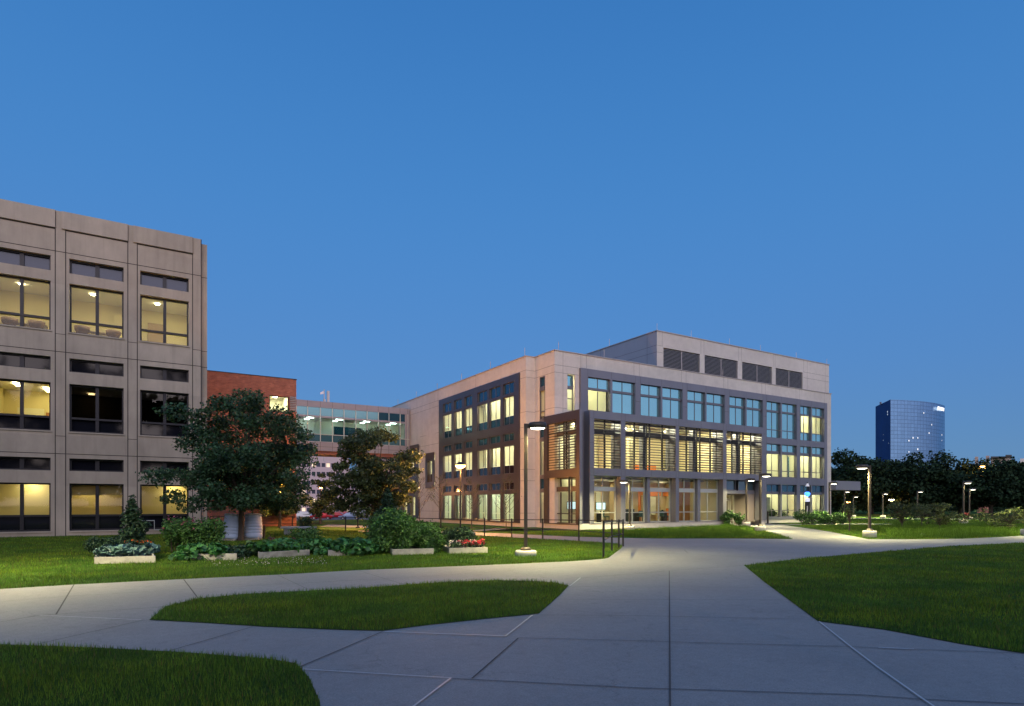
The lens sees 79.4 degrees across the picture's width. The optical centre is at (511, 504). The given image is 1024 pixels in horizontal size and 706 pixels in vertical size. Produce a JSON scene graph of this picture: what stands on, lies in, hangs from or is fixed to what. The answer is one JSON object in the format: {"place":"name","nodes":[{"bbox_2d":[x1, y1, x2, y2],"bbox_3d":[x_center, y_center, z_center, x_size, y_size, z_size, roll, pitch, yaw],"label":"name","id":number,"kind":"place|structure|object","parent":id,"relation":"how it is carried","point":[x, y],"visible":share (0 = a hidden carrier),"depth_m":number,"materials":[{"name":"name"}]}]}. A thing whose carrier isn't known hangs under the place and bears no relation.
{"place":"outdoors","nodes":[
{"label":"outdoors","id":0,"kind":"place"},
{"bbox_2d":[0,639,319,705],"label":"lawn","id":1,"kind":"structure","parent":0,"point":[197,696],"depth_m":5.50,"materials":[{"name":"green plant"}]},
{"bbox_2d":[302,391,348,461],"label":"rooftop block","id":2,"kind":"structure","parent":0,"point":[333,459],"depth_m":248.52,"materials":[{"name":"white concrete"}]},
{"bbox_2d":[0,508,1021,588],"bbox_3d":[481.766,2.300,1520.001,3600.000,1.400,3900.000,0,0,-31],"label":"ground","id":3,"kind":"structure","parent":0,"point":[860,514],"depth_m":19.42,"materials":[{"name":"green plant"}]},
{"bbox_2d":[0,199,206,536],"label":"office block","id":4,"kind":"structure","parent":3,"relation":"on","point":[86,433],"depth_m":32.70,"materials":[{"name":"grey concrete"}]},
{"bbox_2d":[0,482,50,531],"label":"window","id":5,"kind":"structure","parent":4,"relation":"in","point":[8,523],"depth_m":30.94,"materials":[{"name":"black"}]},
{"bbox_2d":[0,456,50,469],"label":"window","id":6,"kind":"structure","parent":4,"relation":"in","point":[30,463],"depth_m":30.90,"materials":[{"name":"black glass"}]},
{"bbox_2d":[0,379,50,430],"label":"window","id":7,"kind":"structure","parent":4,"relation":"in","point":[7,420],"depth_m":30.93,"materials":[{"name":"black"}]},
{"bbox_2d":[0,352,50,369],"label":"window","id":8,"kind":"structure","parent":4,"relation":"in","point":[6,359],"depth_m":30.91,"materials":[{"name":"black glass"}]},
{"bbox_2d":[0,274,50,329],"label":"window","id":9,"kind":"structure","parent":4,"relation":"in","point":[1,312],"depth_m":30.98,"materials":[{"name":"black"}]},
{"bbox_2d":[0,248,50,269],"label":"window","id":10,"kind":"structure","parent":4,"relation":"in","point":[6,256],"depth_m":30.93,"materials":[{"name":"black glass"}]},
{"bbox_2d":[70,484,123,530],"bbox_3d":[-21.775,0.125,32.395,2.350,2.430,0.200,0,0,-31],"label":"window","id":11,"kind":"structure","parent":4,"relation":"in","point":[79,522],"depth_m":32.37,"materials":[{"name":"black"}]},
{"bbox_2d":[70,459,123,471],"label":"window","id":12,"kind":"structure","parent":4,"relation":"in","point":[75,464],"depth_m":32.39,"materials":[{"name":"black glass"}]},
{"bbox_2d":[70,385,123,433],"bbox_3d":[-21.775,-4.960,32.395,2.350,2.440,0.200,0,0,-31],"label":"window","id":13,"kind":"structure","parent":4,"relation":"in","point":[76,424],"depth_m":32.37,"materials":[{"name":"black glass"}]},
{"bbox_2d":[70,359,123,376],"bbox_3d":[-21.788,-7.145,32.416,2.350,0.690,0.150,0,0,-31],"label":"window","id":14,"kind":"structure","parent":4,"relation":"in","point":[81,366],"depth_m":32.39,"materials":[{"name":"black glass"}]},
{"bbox_2d":[70,285,123,337],"bbox_3d":[-21.775,-10.065,32.395,2.350,2.490,0.200,0,0,-31],"label":"window","id":15,"kind":"structure","parent":4,"relation":"in","point":[71,286],"depth_m":32.32,"materials":[{"name":"black"}]},
{"bbox_2d":[70,260,123,281],"bbox_3d":[-21.788,-12.210,32.416,2.350,0.760,0.150,0,0,-31],"label":"window","id":16,"kind":"structure","parent":4,"relation":"in","point":[76,267],"depth_m":32.39,"materials":[{"name":"black glass"}]},
{"bbox_2d":[140,485,187,528],"bbox_3d":[-19.137,0.125,33.994,2.320,2.430,0.200,0,0,-31],"label":"window","id":17,"kind":"structure","parent":4,"relation":"in","point":[158,518],"depth_m":33.85,"materials":[{"name":"black"}]},
{"bbox_2d":[140,461,187,472],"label":"window","id":18,"kind":"structure","parent":4,"relation":"in","point":[143,464],"depth_m":33.90,"materials":[{"name":"black glass"}]},
{"bbox_2d":[140,390,187,436],"bbox_3d":[-19.137,-4.960,33.994,2.320,2.440,0.200,0,0,-31],"label":"window","id":19,"kind":"structure","parent":4,"relation":"in","point":[146,428],"depth_m":33.87,"materials":[{"name":"black"}]},
{"bbox_2d":[140,366,187,381],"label":"window","id":20,"kind":"structure","parent":4,"relation":"in","point":[145,372],"depth_m":33.97,"materials":[{"name":"black glass"}]},
{"bbox_2d":[140,296,187,345],"bbox_3d":[-19.137,-10.065,33.994,2.320,2.490,0.200,0,0,-31],"label":"window","id":21,"kind":"structure","parent":4,"relation":"in","point":[141,330],"depth_m":33.81,"materials":[{"name":"black"}]},
{"bbox_2d":[140,272,187,291],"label":"window","id":22,"kind":"structure","parent":4,"relation":"in","point":[148,279],"depth_m":33.97,"materials":[{"name":"black glass"}]},
{"bbox_2d":[94,553,155,563],"bbox_3d":[-11.234,1.505,17.887,1.494,0.190,2.964,0,0,-31],"label":"garden bed","id":23,"kind":"object","parent":3,"relation":"on","point":[124,559],"visible":0.62,"depth_m":16.81,"materials":[{"name":"beige concrete"}]},
{"bbox_2d":[83,535,135,553],"bbox_3d":[-12.216,1.218,18.668,1.453,0.588,1.003,0,0,-16],"label":"dark bush","id":24,"kind":"object","parent":23,"relation":"on","point":[96,542],"visible":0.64,"depth_m":18.50,"materials":[{"name":"green plant"}]},
{"bbox_2d":[107,544,130,556],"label":"kale plant","id":25,"kind":"object","parent":23,"relation":"on","point":[119,550],"visible":0.92,"depth_m":17.02,"materials":[{"name":"green plant"}]},
{"bbox_2d":[111,494,151,544],"bbox_3d":[-11.920,0.584,19.394,1.480,1.840,0.994,0,0,30],"label":"conical evergreen shrub","id":26,"kind":"object","parent":23,"relation":"on","point":[133,528],"visible":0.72,"depth_m":19.28,"materials":[{"name":"green plant"}]},
{"bbox_2d":[126,544,146,555],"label":"kale plant","id":27,"kind":"object","parent":23,"relation":"on","point":[137,550],"visible":0.95,"depth_m":17.20,"materials":[{"name":"green plant"}]},
{"bbox_2d":[192,553,236,559],"bbox_3d":[-9.400,1.505,18.989,1.410,0.190,3.464,0,0,-29],"label":"garden bed","id":28,"kind":"object","parent":3,"relation":"on","point":[226,556],"visible":0.2,"depth_m":17.75,"materials":[{"name":"beige concrete"}]},
{"bbox_2d":[159,515,228,550],"bbox_3d":[-10.404,0.947,20.185,2.229,1.231,1.632,0,0,-11],"label":"zinnia bush","id":29,"kind":"object","parent":28,"relation":"on","point":[183,531],"visible":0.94,"depth_m":19.85,"materials":[{"name":"green plant"}]},
{"bbox_2d":[168,541,230,560],"bbox_3d":[-9.101,1.418,18.346,1.728,0.634,2.018,0,0,-17],"label":"squash plant","id":30,"kind":"object","parent":28,"relation":"in","point":[189,552],"visible":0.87,"depth_m":17.68,"materials":[{"name":"green plant"}]},
{"bbox_2d":[135,388,318,540],"bbox_3d":[-12.176,-1.825,26.855,7.251,7.071,7.178,0,0,-31],"label":"maple tree","id":31,"kind":"object","parent":3,"relation":"on","point":[250,473],"visible":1,"depth_m":26.45,"materials":[{"name":"green plant"}]},
{"bbox_2d":[223,513,238,540],"bbox_3d":[-12.527,1.015,27.615,0.770,1.220,0.770,3,-7,0],"label":"compost barrel","id":32,"kind":"object","parent":3,"relation":"on","point":[232,522],"visible":0.7,"depth_m":27.31,"materials":[{"name":"grey plastic"}]},
{"bbox_2d":[226,544,260,558],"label":"pepper plant","id":33,"kind":"object","parent":3,"relation":"on","point":[240,550],"visible":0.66,"depth_m":18.59,"materials":[{"name":"green plant"}]},
{"bbox_2d":[207,370,296,525],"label":"brick wing","id":34,"kind":"structure","parent":3,"relation":"on","point":[280,391],"depth_m":45.35,"materials":[{"name":"red brick"}]},
{"bbox_2d":[296,399,409,458],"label":"skywalk","id":35,"kind":"object","parent":34,"relation":"attached to","point":[325,428],"visible":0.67,"depth_m":59.84,"materials":[{"name":"clear glass"}]},
{"bbox_2d":[296,405,409,445],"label":"window frame","id":36,"kind":"structure","parent":35,"relation":"in","point":[320,434],"depth_m":58.42,"materials":[{"name":"silver metal"}]},
{"bbox_2d":[244,513,262,539],"bbox_3d":[-11.783,1.015,28.116,0.770,1.220,0.770,-3,-7,0],"label":"compost barrel","id":37,"kind":"object","parent":3,"relation":"on","point":[253,526],"visible":1,"depth_m":27.82,"materials":[{"name":"grey plastic"}]},
{"bbox_2d":[258,549,309,557],"bbox_3d":[-7.407,1.505,19.916,1.508,0.190,3.014,0,0,-24],"label":"garden bed","id":38,"kind":"object","parent":3,"relation":"on","point":[278,554],"visible":0.4,"depth_m":18.77,"materials":[{"name":"grey concrete"}]},
{"bbox_2d":[245,537,319,553],"bbox_3d":[-7.463,1.354,20.040,2.550,0.567,2.706,0,0,-31],"label":"bean row","id":39,"kind":"object","parent":38,"relation":"in","point":[282,544],"visible":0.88,"depth_m":19.16,"materials":[{"name":"green plant"}]},
{"bbox_2d":[258,484,317,526],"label":"tree","id":40,"kind":"object","parent":3,"relation":"on","point":[306,502],"visible":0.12,"depth_m":44.69,"materials":[{"name":"green plant"}]},
{"bbox_2d":[286,525,323,538],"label":"yellow green bush","id":41,"kind":"object","parent":3,"relation":"on","point":[309,532],"visible":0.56,"depth_m":22.53,"materials":[{"name":"green plant"}]},
{"bbox_2d":[296,461,348,511],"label":"hospital block","id":42,"kind":"structure","parent":3,"relation":"on","point":[323,467],"depth_m":181.63,"materials":[{"name":"white concrete"}]},
{"bbox_2d":[308,472,341,523],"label":"tree","id":43,"kind":"object","parent":3,"relation":"on","point":[323,501],"visible":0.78,"depth_m":51.59,"materials":[{"name":"green plant"}]},
{"bbox_2d":[309,536,382,555],"bbox_3d":[-5.426,1.387,20.136,2.296,0.641,2.804,0,0,-19],"label":"bean row","id":44,"kind":"object","parent":3,"relation":"on","point":[359,546],"visible":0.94,"depth_m":19.33,"materials":[{"name":"green plant"}]},
{"bbox_2d":[320,426,425,532],"bbox_3d":[-7.752,-1.367,34.396,5.463,6.158,5.790,0,0,-31],"label":"maple tree","id":45,"kind":"object","parent":3,"relation":"on","point":[373,482],"visible":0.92,"depth_m":33.38,"materials":[{"name":"green plant"}]},
{"bbox_2d":[370,488,396,527],"bbox_3d":[-4.835,0.415,23.500,1.104,2.173,1.133,0,0,5],"label":"dark cone bush","id":46,"kind":"object","parent":3,"relation":"on","point":[387,500],"visible":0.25,"depth_m":23.36,"materials":[{"name":"green plant"}]},
{"bbox_2d":[387,546,433,554],"bbox_3d":[-3.526,1.505,20.802,1.334,0.190,2.350,0,0,-19],"label":"garden bed","id":47,"kind":"object","parent":3,"relation":"on","point":[413,550],"visible":0.56,"depth_m":19.74,"materials":[{"name":"beige concrete"}]},
{"bbox_2d":[360,505,444,553],"bbox_3d":[-3.764,0.842,21.133,2.621,1.688,2.866,0,0,-24],"label":"tomato bush","id":48,"kind":"object","parent":47,"relation":"in","point":[395,528],"visible":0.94,"depth_m":20.19,"materials":[{"name":"green plant"}]},
{"bbox_2d":[419,533,446,552],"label":"bush","id":49,"kind":"object","parent":47,"relation":"on","point":[438,540],"visible":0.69,"depth_m":20.18,"materials":[{"name":"green plant"}]},
{"bbox_2d":[207,516,623,556],"bbox_3d":[-6.407,1.035,31.094,30.346,1.130,6.778,0,0,41],"label":"metal fence","id":50,"kind":"object","parent":3,"relation":"on","point":[603,532],"visible":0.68,"depth_m":27.29,"materials":[{"name":"black metal"}]},
{"bbox_2d":[442,525,478,544],"bbox_3d":[-2.060,1.195,22.372,1.618,0.922,1.471,0,0,-15],"label":"round bush","id":51,"kind":"object","parent":3,"relation":"on","point":[456,534],"visible":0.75,"depth_m":22.07,"materials":[{"name":"green plant"}]},
{"bbox_2d":[442,545,487,553],"bbox_3d":[-1.629,1.505,21.003,1.292,0.190,1.663,0,0,-15],"label":"garden bed","id":52,"kind":"object","parent":3,"relation":"on","point":[466,550],"visible":0.63,"depth_m":20.28,"materials":[{"name":"beige concrete"}]},
{"bbox_2d":[447,538,485,547],"bbox_3d":[-1.515,1.326,20.699,1.458,0.367,0.615,0,0,-19],"label":"begonia row","id":53,"kind":"object","parent":52,"relation":"in","point":[474,543],"visible":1,"depth_m":20.60,"materials":[{"name":"red plant"}]},
{"bbox_2d":[458,478,484,528],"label":"sapling","id":54,"kind":"object","parent":3,"relation":"on","point":[471,499],"visible":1,"depth_m":40.45,"materials":[{"name":"green plant"}]},
{"bbox_2d":[491,477,521,529],"bbox_3d":[-0.460,-0.150,38.850,1.832,3.501,1.618,0,0,29],"label":"sapling","id":55,"kind":"object","parent":3,"relation":"on","point":[505,497],"visible":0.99,"depth_m":38.95,"materials":[{"name":"green plant"}]},
{"bbox_2d":[515,422,546,556],"bbox_3d":[0.592,-0.448,19.350,0.990,4.295,0.670,0,0,0],"label":"lamp post","id":56,"kind":"object","parent":3,"relation":"on","point":[525,550],"visible":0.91,"depth_m":19.30,"materials":[{"name":"metal"}]},
{"bbox_2d":[357,330,859,529],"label":"academic building","id":57,"kind":"structure","parent":3,"relation":"on","point":[681,430],"depth_m":47.95,"materials":[{"name":"stone panels"},{"name":"glass"},{"name":"metal"}]},
{"bbox_2d":[540,376,544,522],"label":"window","id":58,"kind":"structure","parent":57,"relation":"in","point":[542,379],"depth_m":43.34,"materials":[{"name":"black metal"}]},
{"bbox_2d":[557,477,569,523],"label":"window","id":59,"kind":"structure","parent":57,"relation":"in","point":[560,489],"depth_m":41.23,"materials":[{"name":"glass"}]},
{"bbox_2d":[568,419,582,468],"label":"window","id":60,"kind":"structure","parent":57,"relation":"in","point":[582,419],"depth_m":40.36,"materials":[{"name":"black metal"}]},
{"bbox_2d":[588,377,608,411],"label":"window","id":61,"kind":"structure","parent":57,"relation":"in","point":[594,384],"depth_m":43.85,"materials":[{"name":"blue glass"}]},
{"bbox_2d":[594,476,615,522],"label":"window","id":62,"kind":"structure","parent":57,"relation":"in","point":[595,488],"depth_m":40.90,"materials":[{"name":"silver metal"}]},
{"bbox_2d":[612,381,633,413],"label":"window","id":63,"kind":"structure","parent":57,"relation":"in","point":[622,392],"depth_m":45.02,"materials":[{"name":"blue glass"}]},
{"bbox_2d":[625,477,644,522],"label":"window","id":64,"kind":"structure","parent":57,"relation":"in","point":[633,489],"depth_m":42.31,"materials":[{"name":"silver metal"}]},
{"bbox_2d":[641,384,658,416],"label":"window","id":65,"kind":"structure","parent":57,"relation":"in","point":[649,394],"depth_m":46.40,"materials":[{"name":"blue glass"}]},
{"bbox_2d":[650,478,669,521],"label":"window","id":66,"kind":"structure","parent":57,"relation":"in","point":[658,490],"depth_m":43.50,"materials":[{"name":"silver metal"}]},
{"bbox_2d":[662,387,680,418],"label":"window","id":67,"kind":"structure","parent":57,"relation":"in","point":[671,398],"depth_m":47.60,"materials":[{"name":"blue glass"}]},
{"bbox_2d":[679,478,694,521],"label":"window","id":68,"kind":"structure","parent":57,"relation":"in","point":[683,489],"depth_m":44.88,"materials":[{"name":"silver metal"}]},
{"bbox_2d":[687,391,703,421],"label":"window","id":69,"kind":"structure","parent":57,"relation":"in","point":[695,400],"depth_m":48.96,"materials":[{"name":"blue glass"}]},
{"bbox_2d":[700,479,717,520],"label":"window","id":70,"kind":"structure","parent":57,"relation":"in","point":[706,491],"depth_m":46.13,"materials":[{"name":"silver metal"}]},
{"bbox_2d":[707,393,722,422],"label":"window","id":71,"kind":"structure","parent":57,"relation":"in","point":[714,402],"depth_m":50.11,"materials":[{"name":"blue glass"}]},
{"bbox_2d":[730,397,743,425],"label":"window","id":72,"kind":"structure","parent":57,"relation":"in","point":[736,404],"depth_m":51.50,"materials":[{"name":"blue glass"}]},
{"bbox_2d":[747,399,760,426],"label":"window","id":73,"kind":"structure","parent":57,"relation":"in","point":[753,406],"depth_m":52.62,"materials":[{"name":"blue glass"}]},
{"bbox_2d":[767,402,778,437],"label":"window","id":74,"kind":"structure","parent":57,"relation":"in","point":[772,407],"depth_m":53.95,"materials":[{"name":"blue glass"}]},
{"bbox_2d":[767,444,778,476],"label":"window","id":75,"kind":"structure","parent":57,"relation":"in","point":[771,448],"depth_m":53.92,"materials":[{"name":"blue glass"}]},
{"bbox_2d":[767,484,778,516],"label":"window","id":76,"kind":"structure","parent":57,"relation":"in","point":[771,488],"depth_m":53.95,"materials":[{"name":"glass"}]},
{"bbox_2d":[782,404,794,439],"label":"window","id":77,"kind":"structure","parent":57,"relation":"in","point":[788,411],"depth_m":55.10,"materials":[{"name":"blue glass"}]},
{"bbox_2d":[782,445,794,477],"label":"window","id":78,"kind":"structure","parent":57,"relation":"in","point":[787,450],"depth_m":55.04,"materials":[{"name":"glass"}]},
{"bbox_2d":[782,485,794,516],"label":"window","id":79,"kind":"structure","parent":57,"relation":"in","point":[787,490],"depth_m":55.04,"materials":[{"name":"blue metal"}]},
{"bbox_2d":[800,406,808,440],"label":"window","id":80,"kind":"structure","parent":57,"relation":"in","point":[804,411],"depth_m":56.33,"materials":[{"name":"blue glass"}]},
{"bbox_2d":[812,408,822,441],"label":"window","id":81,"kind":"structure","parent":57,"relation":"in","point":[816,412],"depth_m":57.36,"materials":[{"name":"blue glass"}]},
{"bbox_2d":[840,500,858,530],"bbox_3d":[20.195,0.706,37.011,1.196,1.994,1.158,0,0,-31],"label":"feathery tree","id":82,"kind":"object","parent":3,"relation":"on","point":[849,511],"visible":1,"depth_m":36.95,"materials":[{"name":"green plant"}]},
{"bbox_2d":[831,448,899,513],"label":"shade tree","id":83,"kind":"object","parent":3,"relation":"on","point":[880,480],"visible":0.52,"depth_m":91.47,"materials":[{"name":"green plant"}]},
{"bbox_2d":[855,464,876,537],"bbox_3d":[17.330,-0.138,30.200,0.965,3.675,0.620,0,0,0],"label":"lamp post","id":84,"kind":"object","parent":3,"relation":"on","point":[869,532],"visible":0.94,"depth_m":30.14,"materials":[{"name":"grey metal"}]},
{"bbox_2d":[840,456,900,513],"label":"shade tree","id":85,"kind":"object","parent":3,"relation":"on","point":[890,463],"visible":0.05,"depth_m":109.57,"materials":[{"name":"green plant"}]},
{"bbox_2d":[874,464,914,512],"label":"shade tree","id":86,"kind":"object","parent":3,"relation":"on","point":[886,498],"visible":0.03,"depth_m":99.96,"materials":[{"name":"green plant"}]},
{"bbox_2d":[884,500,920,526],"bbox_3d":[23.440,0.696,36.968,1.856,2.014,2.029,0,0,-31],"label":"feathery tree","id":87,"kind":"object","parent":3,"relation":"on","point":[901,513],"visible":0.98,"depth_m":36.95,"materials":[{"name":"green plant"}]},
{"bbox_2d":[831,502,1023,511],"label":"hedge","id":88,"kind":"object","parent":3,"relation":"on","point":[995,508],"visible":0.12,"depth_m":127.18,"materials":[{"name":"green plant"}]},
{"bbox_2d":[885,449,973,514],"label":"shade tree","id":89,"kind":"object","parent":3,"relation":"on","point":[928,480],"visible":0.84,"depth_m":89.56,"materials":[{"name":"green plant"}]},
{"bbox_2d":[910,502,971,525],"bbox_3d":[24.949,0.786,35.705,2.427,1.833,2.920,0,0,-13],"label":"bush","id":90,"kind":"object","parent":3,"relation":"on","point":[941,509],"visible":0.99,"depth_m":35.86,"materials":[{"name":"green plant"}]},
{"bbox_2d":[936,456,1023,515],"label":"shade tree","id":91,"kind":"object","parent":3,"relation":"on","point":[992,484],"visible":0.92,"depth_m":85.43,"materials":[{"name":"green plant"}]},
{"bbox_2d":[967,506,1023,528],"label":"flowering shrub","id":92,"kind":"object","parent":3,"relation":"on","point":[1012,518],"visible":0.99,"depth_m":34.97,"materials":[{"name":"green plant"}]},
{"bbox_2d":[0,523,1023,705],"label":"plaza","id":93,"kind":"structure","parent":0,"point":[707,599],"depth_m":7.29,"materials":[{"name":"concrete"}]},
{"bbox_2d":[149,578,567,629],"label":"lawn island","id":94,"kind":"structure","parent":93,"relation":"on","point":[348,599],"depth_m":9.51,"materials":[{"name":"green plant"}]},
{"bbox_2d":[45,578,933,705],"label":"plaza sealant","id":95,"kind":"object","parent":93,"relation":"on","point":[532,615],"visible":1,"depth_m":5.97,"materials":[{"name":"grey"}]},
{"bbox_2d":[0,0,1023,470],"label":"sky","id":96,"kind":"structure","parent":0,"point":[389,201],"materials":[{"name":"blue"}]},
{"bbox_2d":[505,525,791,538],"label":"grass","id":97,"kind":"structure","parent":0,"point":[762,534],"depth_m":31.99,"materials":[{"name":"green plant"}]},
{"bbox_2d":[510,531,790,538],"bbox_3d":[11.545,1.584,34.941,21.225,0.001,12.413,0,0,-31],"label":"lawn entrance","id":98,"kind":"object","parent":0,"point":[660,537],"visible":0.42,"depth_m":30.71,"materials":[{"name":"green plant"}]},
{"bbox_2d":[619,480,634,529],"bbox_3d":[7.138,0.067,38.300,0.965,3.243,0.620,0,0,0],"label":"lamp post","id":99,"kind":"object","parent":98,"relation":"on","point":[630,526],"visible":0.91,"depth_m":38.24,"materials":[{"name":"metal"}]},
{"bbox_2d":[755,473,770,530],"bbox_3d":[15.097,-0.102,37.100,0.965,3.599,0.620,0,0,0],"label":"lamp post","id":100,"kind":"object","parent":98,"relation":"on","point":[760,526],"visible":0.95,"depth_m":37.05,"materials":[{"name":"grey metal"}]},
{"bbox_2d":[605,522,749,537],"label":"tall grass","id":101,"kind":"structure","parent":0,"point":[724,529],"depth_m":32.30,"materials":[{"name":"green plant"}]},
{"bbox_2d":[744,542,1023,652],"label":"lawn","id":102,"kind":"structure","parent":0,"point":[911,604],"depth_m":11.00,"materials":[{"name":"green plant"}]},
{"bbox_2d":[876,399,944,467],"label":"glass tower","id":103,"kind":"structure","parent":0,"point":[904,427],"depth_m":629.71,"materials":[{"name":"blue glass"}]},
{"bbox_2d":[800,523,1023,538],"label":"grass","id":104,"kind":"structure","parent":0,"point":[844,528],"depth_m":35.23,"materials":[{"name":"green plant"}]},
{"bbox_2d":[800,518,1023,523],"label":"grass","id":105,"kind":"structure","parent":0,"point":[861,520],"depth_m":58.21,"materials":[{"name":"green plant"}]},
{"bbox_2d":[876,520,1023,537],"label":"lawn","id":106,"kind":"structure","parent":0,"point":[913,529],"depth_m":32.97,"materials":[{"name":"green plant"}]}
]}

